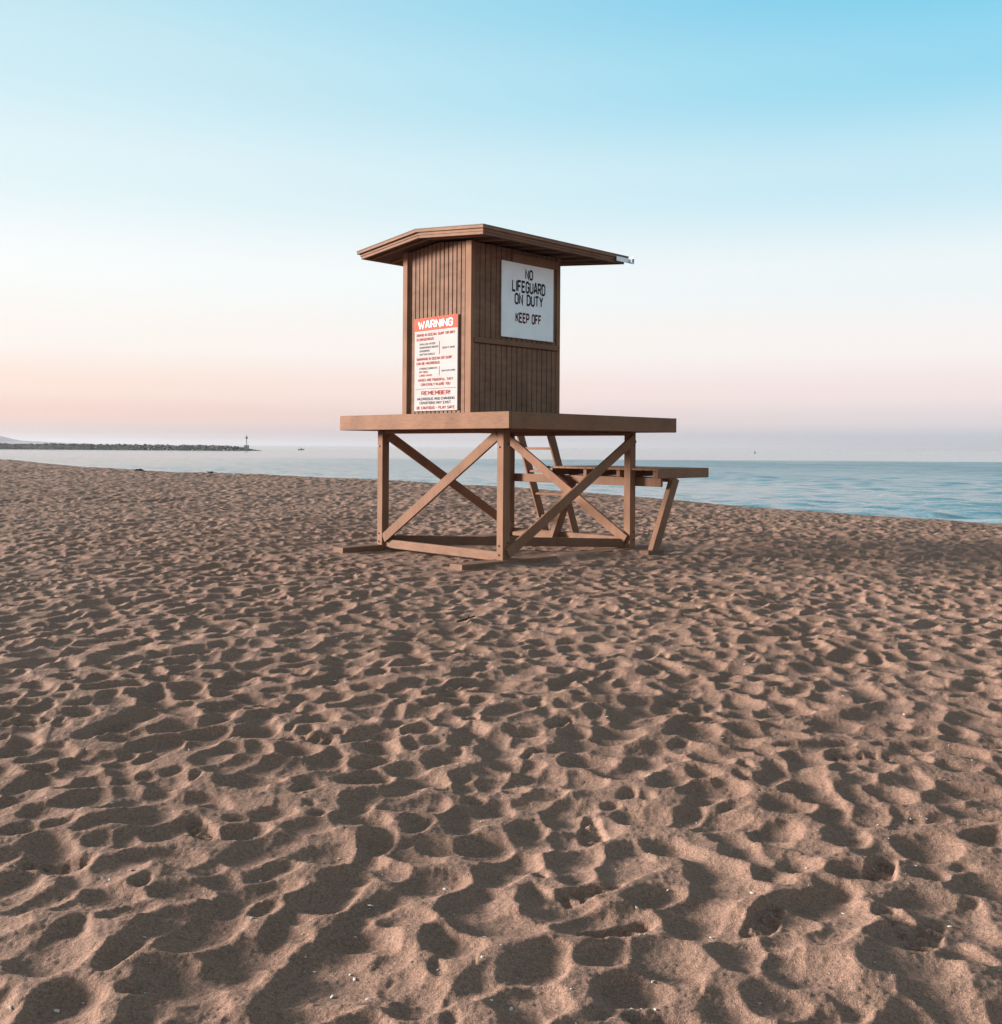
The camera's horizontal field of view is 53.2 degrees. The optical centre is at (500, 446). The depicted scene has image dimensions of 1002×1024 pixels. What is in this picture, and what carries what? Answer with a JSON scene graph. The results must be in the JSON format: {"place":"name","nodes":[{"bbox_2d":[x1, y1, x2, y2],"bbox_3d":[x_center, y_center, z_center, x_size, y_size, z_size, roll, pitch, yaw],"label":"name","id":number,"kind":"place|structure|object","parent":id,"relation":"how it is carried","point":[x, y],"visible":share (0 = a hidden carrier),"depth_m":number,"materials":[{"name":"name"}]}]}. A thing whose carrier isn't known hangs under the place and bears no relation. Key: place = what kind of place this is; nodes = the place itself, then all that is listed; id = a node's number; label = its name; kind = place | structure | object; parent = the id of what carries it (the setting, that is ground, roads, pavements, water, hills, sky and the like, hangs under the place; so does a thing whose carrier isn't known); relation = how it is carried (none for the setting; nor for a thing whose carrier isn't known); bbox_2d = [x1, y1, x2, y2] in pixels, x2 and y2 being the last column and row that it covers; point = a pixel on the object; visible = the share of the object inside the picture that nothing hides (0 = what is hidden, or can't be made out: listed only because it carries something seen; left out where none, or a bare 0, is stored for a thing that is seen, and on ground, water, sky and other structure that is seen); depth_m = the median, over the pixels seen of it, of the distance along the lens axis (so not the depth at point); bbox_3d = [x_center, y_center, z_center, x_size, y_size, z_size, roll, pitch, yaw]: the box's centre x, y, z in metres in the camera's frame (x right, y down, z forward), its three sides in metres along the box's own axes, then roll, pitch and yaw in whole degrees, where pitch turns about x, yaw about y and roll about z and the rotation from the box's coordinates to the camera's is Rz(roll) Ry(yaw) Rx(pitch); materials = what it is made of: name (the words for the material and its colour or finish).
{"place":"outdoors","nodes":[
{"label":"outdoors","id":0,"kind":"place"},
{"bbox_2d":[0,436,104,444],"bbox_3d":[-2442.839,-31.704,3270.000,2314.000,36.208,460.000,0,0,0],"label":"hills","id":1,"kind":"structure","parent":0,"point":[7,440],"depth_m":3248.33,"materials":[{"name":"grey"}]},
{"bbox_2d":[0,459,1001,1023],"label":"sand","id":2,"kind":"structure","parent":0,"point":[154,625],"depth_m":4.82,"materials":[{"name":"beige sand"}]},
{"bbox_2d":[456,615,474,621],"bbox_3d":[-0.312,1.502,8.754,0.174,0.055,0.061,0,0,-29],"label":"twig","id":3,"kind":"object","parent":2,"relation":"on","point":[465,619],"visible":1,"depth_m":8.76,"materials":[{"name":"brown wood"}]},
{"bbox_2d":[0,618,999,1023],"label":"shell fragments","id":4,"kind":"object","parent":2,"relation":"on","point":[446,888],"visible":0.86,"depth_m":3.32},
{"bbox_2d":[334,223,708,570],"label":"lifeguard tower","id":5,"kind":"structure","parent":2,"relation":"on","point":[481,328],"depth_m":14.37,"materials":[{"name":"wood"}]},
{"bbox_2d":[0,444,1001,523],"bbox_3d":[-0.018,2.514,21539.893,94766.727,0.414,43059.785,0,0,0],"label":"sea","id":6,"kind":"structure","parent":0,"point":[960,485],"depth_m":113.73,"materials":[{"name":"liquid"}]},
{"bbox_2d":[0,443,260,450],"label":"breakwater","id":7,"kind":"object","parent":6,"relation":"in","point":[64,446],"visible":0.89,"depth_m":446.49,"materials":[{"name":"grey stone"}]},
{"bbox_2d":[244,436,248,448],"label":"navigation beacon","id":8,"kind":"object","parent":7,"relation":"on","point":[246,446],"visible":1,"depth_m":449.56,"materials":[{"name":"concrete"}]},
{"bbox_2d":[0,0,1001,450],"label":"sky","id":9,"kind":"structure","parent":0,"point":[804,197],"materials":[{"name":"blue"}]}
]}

